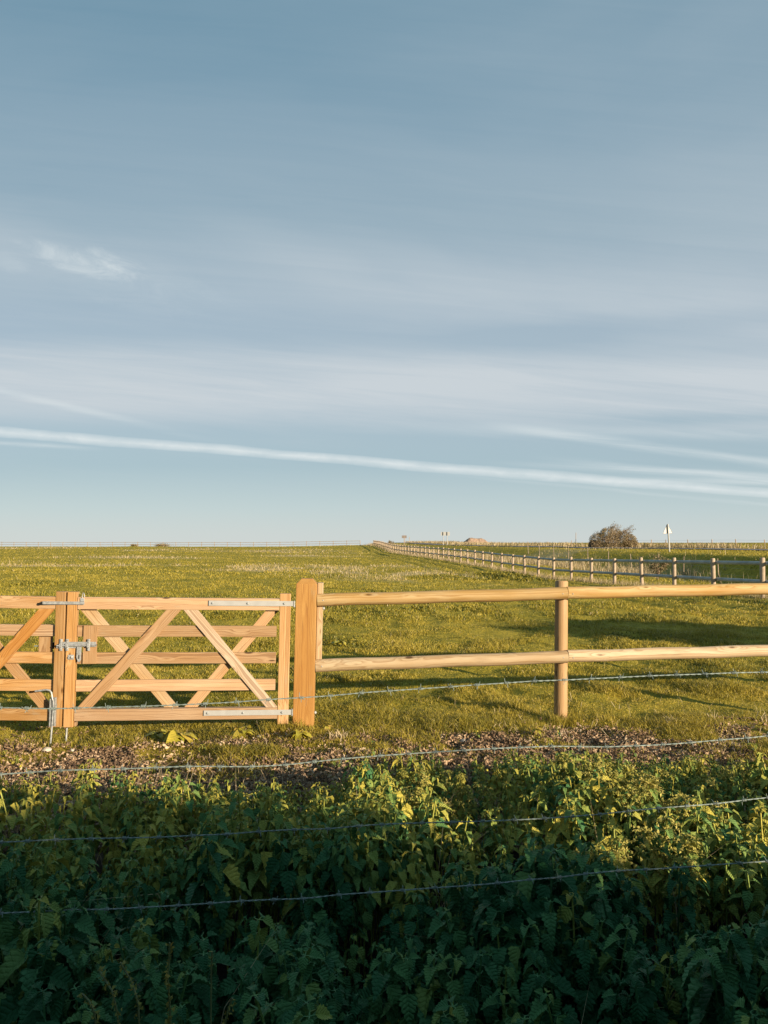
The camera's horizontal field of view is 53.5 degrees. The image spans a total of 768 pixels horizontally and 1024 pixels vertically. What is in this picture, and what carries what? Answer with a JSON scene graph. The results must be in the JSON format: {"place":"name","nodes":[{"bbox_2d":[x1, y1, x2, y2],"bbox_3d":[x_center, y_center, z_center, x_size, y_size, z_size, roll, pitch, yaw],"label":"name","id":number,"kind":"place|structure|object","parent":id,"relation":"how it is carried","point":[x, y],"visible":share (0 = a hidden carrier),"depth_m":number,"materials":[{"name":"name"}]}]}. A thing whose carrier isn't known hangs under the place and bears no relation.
{"place":"outdoors","nodes":[
{"label":"outdoors","id":0,"kind":"place"},
{"bbox_2d":[0,543,767,1023],"bbox_3d":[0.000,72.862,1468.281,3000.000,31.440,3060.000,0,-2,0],"label":"ground","id":1,"kind":"structure","parent":0,"point":[736,571],"depth_m":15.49,"materials":[{"name":"green plant"}]},
{"bbox_2d":[0,591,67,745],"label":"field gate leaf","id":2,"kind":"object","parent":1,"relation":"on","point":[11,657],"visible":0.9,"depth_m":6.96,"materials":[{"name":"wood"}]},
{"bbox_2d":[42,747,51,751],"bbox_3d":[-2.971,2.096,6.713,0.078,0.052,0.080,-1,-2,26],"label":"stone","id":3,"kind":"object","parent":1,"relation":"on","point":[48,749],"visible":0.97,"depth_m":6.70,"materials":[{"name":"white stone"}]},
{"bbox_2d":[77,993,99,1023],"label":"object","id":4,"kind":"object","parent":1,"relation":"on","point":[80,995],"visible":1,"depth_m":1.35,"materials":[{"name":"green plant"}]},
{"bbox_2d":[98,965,121,1023],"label":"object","id":5,"kind":"object","parent":1,"relation":"on","point":[100,968],"visible":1,"depth_m":1.37,"materials":[{"name":"green plant"}]},
{"bbox_2d":[119,960,142,1023],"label":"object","id":6,"kind":"object","parent":1,"relation":"on","point":[132,986],"visible":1,"depth_m":1.40,"materials":[{"name":"green plant"}]},
{"bbox_2d":[144,729,166,739],"bbox_3d":[-2.135,2.132,7.131,0.259,0.187,0.230,0,-2,0],"label":"dock plant","id":7,"kind":"object","parent":1,"relation":"on","point":[156,735],"visible":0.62,"depth_m":7.09,"materials":[{"name":"green plant"}]},
{"bbox_2d":[153,543,173,546],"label":"distant shrub","id":8,"kind":"object","parent":1,"relation":"on","point":[164,544],"visible":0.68,"depth_m":419.11,"materials":[{"name":"brown plant"}]},
{"bbox_2d":[164,942,175,1023],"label":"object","id":9,"kind":"object","parent":1,"relation":"on","point":[168,985],"visible":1,"depth_m":1.42,"materials":[{"name":"green plant"}]},
{"bbox_2d":[0,541,346,546],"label":"post and rail fence","id":10,"kind":"object","parent":1,"relation":"on","point":[150,544],"visible":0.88,"depth_m":196.54,"materials":[{"name":"wood"}]},
{"bbox_2d":[162,730,197,744],"bbox_3d":[-1.873,2.088,6.946,0.298,0.209,0.342,1,-2,-24],"label":"dock plant","id":11,"kind":"object","parent":1,"relation":"on","point":[172,736],"visible":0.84,"depth_m":6.88,"materials":[{"name":"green plant"}]},
{"bbox_2d":[208,951,213,1023],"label":"grass stalk","id":12,"kind":"object","parent":1,"relation":"on","point":[211,958],"visible":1,"depth_m":1.51,"materials":[{"name":"green plant"}]},
{"bbox_2d":[222,998,236,1023],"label":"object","id":13,"kind":"object","parent":1,"relation":"on","point":[228,1010],"visible":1,"depth_m":1.36,"materials":[{"name":"green plant"}]},
{"bbox_2d":[230,725,254,739],"bbox_3d":[-1.301,2.066,7.029,0.246,0.189,0.304,0,-2,0],"label":"dock plant","id":14,"kind":"object","parent":1,"relation":"on","point":[236,733],"visible":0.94,"depth_m":6.98,"materials":[{"name":"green plant"}]},
{"bbox_2d":[287,729,311,740],"bbox_3d":[-0.763,2.025,6.797,0.242,0.190,0.252,2,-3,-35],"label":"dock plant","id":15,"kind":"object","parent":1,"relation":"on","point":[297,734],"visible":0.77,"depth_m":6.78,"materials":[{"name":"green plant"}]},
{"bbox_2d":[293,578,324,728],"bbox_3d":[-0.717,1.487,7.310,0.275,1.695,0.195,1,-2,-2],"label":"gate post","id":16,"kind":"object","parent":1,"relation":"on","point":[308,629],"visible":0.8,"depth_m":7.22,"materials":[{"name":"brown wood"}]},
{"bbox_2d":[40,591,295,740],"bbox_3d":[-1.965,1.437,7.086,2.349,1.372,0.130,1,-2,-7],"label":"field gate leaf","id":17,"kind":"object","parent":16,"relation":"attached to","point":[124,657],"visible":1,"depth_m":7.08,"materials":[{"name":"wood"}]},
{"bbox_2d":[322,725,332,733],"bbox_3d":[-0.521,2.046,7.112,0.147,0.113,0.121,0,-2,-10],"label":"dock plant","id":18,"kind":"object","parent":1,"relation":"on","point":[328,727],"visible":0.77,"depth_m":7.07,"materials":[{"name":"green plant"}]},
{"bbox_2d":[332,640,346,644],"bbox_3d":[-0.767,2.204,12.802,0.285,0.118,0.421,0,-2,0],"label":"dock plant","id":19,"kind":"object","parent":1,"relation":"on","point":[340,642],"visible":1,"depth_m":12.74,"materials":[{"name":"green plant"}]},
{"bbox_2d":[324,728,354,741],"bbox_3d":[-0.383,1.974,6.747,0.302,0.126,0.275,-2,-3,43],"label":"straw clump","id":20,"kind":"object","parent":1,"relation":"on","point":[336,734],"visible":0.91,"depth_m":6.74,"materials":[{"name":"beige plant"}]},
{"bbox_2d":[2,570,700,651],"bbox_3d":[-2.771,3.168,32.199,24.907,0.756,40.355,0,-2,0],"label":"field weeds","id":21,"kind":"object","parent":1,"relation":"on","point":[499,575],"visible":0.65,"depth_m":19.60,"materials":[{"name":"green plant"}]},
{"bbox_2d":[0,749,764,1023],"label":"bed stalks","id":22,"kind":"object","parent":1,"relation":"on","point":[337,845],"visible":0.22,"depth_m":3.48,"materials":[{"name":"green plant"}]},
{"bbox_2d":[0,727,767,1023],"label":"nettle bed","id":23,"kind":"object","parent":1,"relation":"on","point":[506,954],"visible":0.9,"depth_m":2.75,"materials":[{"name":"green plant"}]},
{"bbox_2d":[395,752,763,917],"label":"nettle seed strings","id":24,"kind":"object","parent":23,"relation":"hanging from","point":[636,780],"visible":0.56,"depth_m":3.73},
{"bbox_2d":[0,668,767,915],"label":"barbed wire fence","id":25,"kind":"object","parent":1,"relation":"on","point":[529,879],"visible":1,"depth_m":2.37,"materials":[{"name":"grey metal"}]},
{"bbox_2d":[0,704,767,787],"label":"long grass","id":26,"kind":"structure","parent":1,"relation":"on","point":[270,725],"depth_m":7.13,"materials":[{"name":"green plant"}]},
{"bbox_2d":[0,715,767,852],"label":"leaf litter","id":27,"kind":"object","parent":1,"relation":"on","point":[119,755],"visible":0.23,"depth_m":6.21,"materials":[{"name":"brown plant"}]},
{"bbox_2d":[441,532,449,544],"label":"signboard","id":28,"kind":"object","parent":1,"relation":"on","point":[443,534],"visible":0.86,"depth_m":144.00,"materials":[{"name":"white paint"}]},
{"bbox_2d":[464,538,486,542],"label":"earth mound","id":29,"kind":"object","parent":1,"relation":"on","point":[479,540],"visible":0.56,"depth_m":198.39,"materials":[{"name":"beige soil"}]},
{"bbox_2d":[532,728,541,735],"bbox_3d":[1.370,1.966,6.811,0.091,0.064,0.084,-1,-3,30],"label":"dock plant","id":30,"kind":"object","parent":1,"relation":"on","point":[537,731],"visible":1,"depth_m":6.78,"materials":[{"name":"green plant"}]},
{"bbox_2d":[315,580,767,721],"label":"post and rail fence","id":31,"kind":"object","parent":1,"relation":"on","point":[561,655],"visible":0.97,"depth_m":7.46,"materials":[{"name":"wood"}]},
{"bbox_2d":[373,540,767,598],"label":"post and rail fence","id":32,"kind":"object","parent":1,"relation":"on","point":[762,563],"visible":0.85,"depth_m":36.05,"materials":[{"name":"wood"}]},
{"bbox_2d":[588,521,638,547],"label":"thorn bush","id":33,"kind":"object","parent":1,"relation":"on","point":[626,540],"visible":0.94,"depth_m":94.43,"materials":[{"name":"brown plant"}]},
{"bbox_2d":[527,542,759,581],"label":"stake fence","id":34,"kind":"object","parent":1,"relation":"on","point":[630,559],"visible":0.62,"depth_m":59.59,"materials":[{"name":"timber"}]},
{"bbox_2d":[646,552,671,579],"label":"shrub","id":35,"kind":"object","parent":1,"relation":"on","point":[655,567],"visible":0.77,"depth_m":45.91,"materials":[{"name":"brown plant"}]},
{"bbox_2d":[663,524,671,551],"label":"road sign","id":36,"kind":"object","parent":1,"relation":"on","point":[667,530],"visible":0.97,"depth_m":64.92,"materials":[{"name":"white metal"}]},
{"bbox_2d":[618,539,767,548],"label":"roadside fence","id":37,"kind":"object","parent":1,"relation":"on","point":[708,543],"visible":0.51,"depth_m":89.85,"materials":[{"name":"metal"}]},
{"bbox_2d":[755,710,767,721],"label":"straw clump","id":38,"kind":"object","parent":1,"relation":"on","point":[763,717],"visible":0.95,"depth_m":7.46,"materials":[{"name":"beige plant"}]},
{"bbox_2d":[0,540,767,787],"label":"dry grass","id":39,"kind":"structure","parent":0,"point":[578,566],"depth_m":66.17,"materials":[{"name":"beige plant"}]},
{"bbox_2d":[0,0,767,546],"label":"sky","id":40,"kind":"structure","parent":0,"point":[356,272],"materials":[{"name":"blue"}]},
{"bbox_2d":[402,542,767,549],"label":"road","id":41,"kind":"structure","parent":0,"point":[598,547],"depth_m":92.96,"materials":[{"name":"grey asphalt"}]}
]}

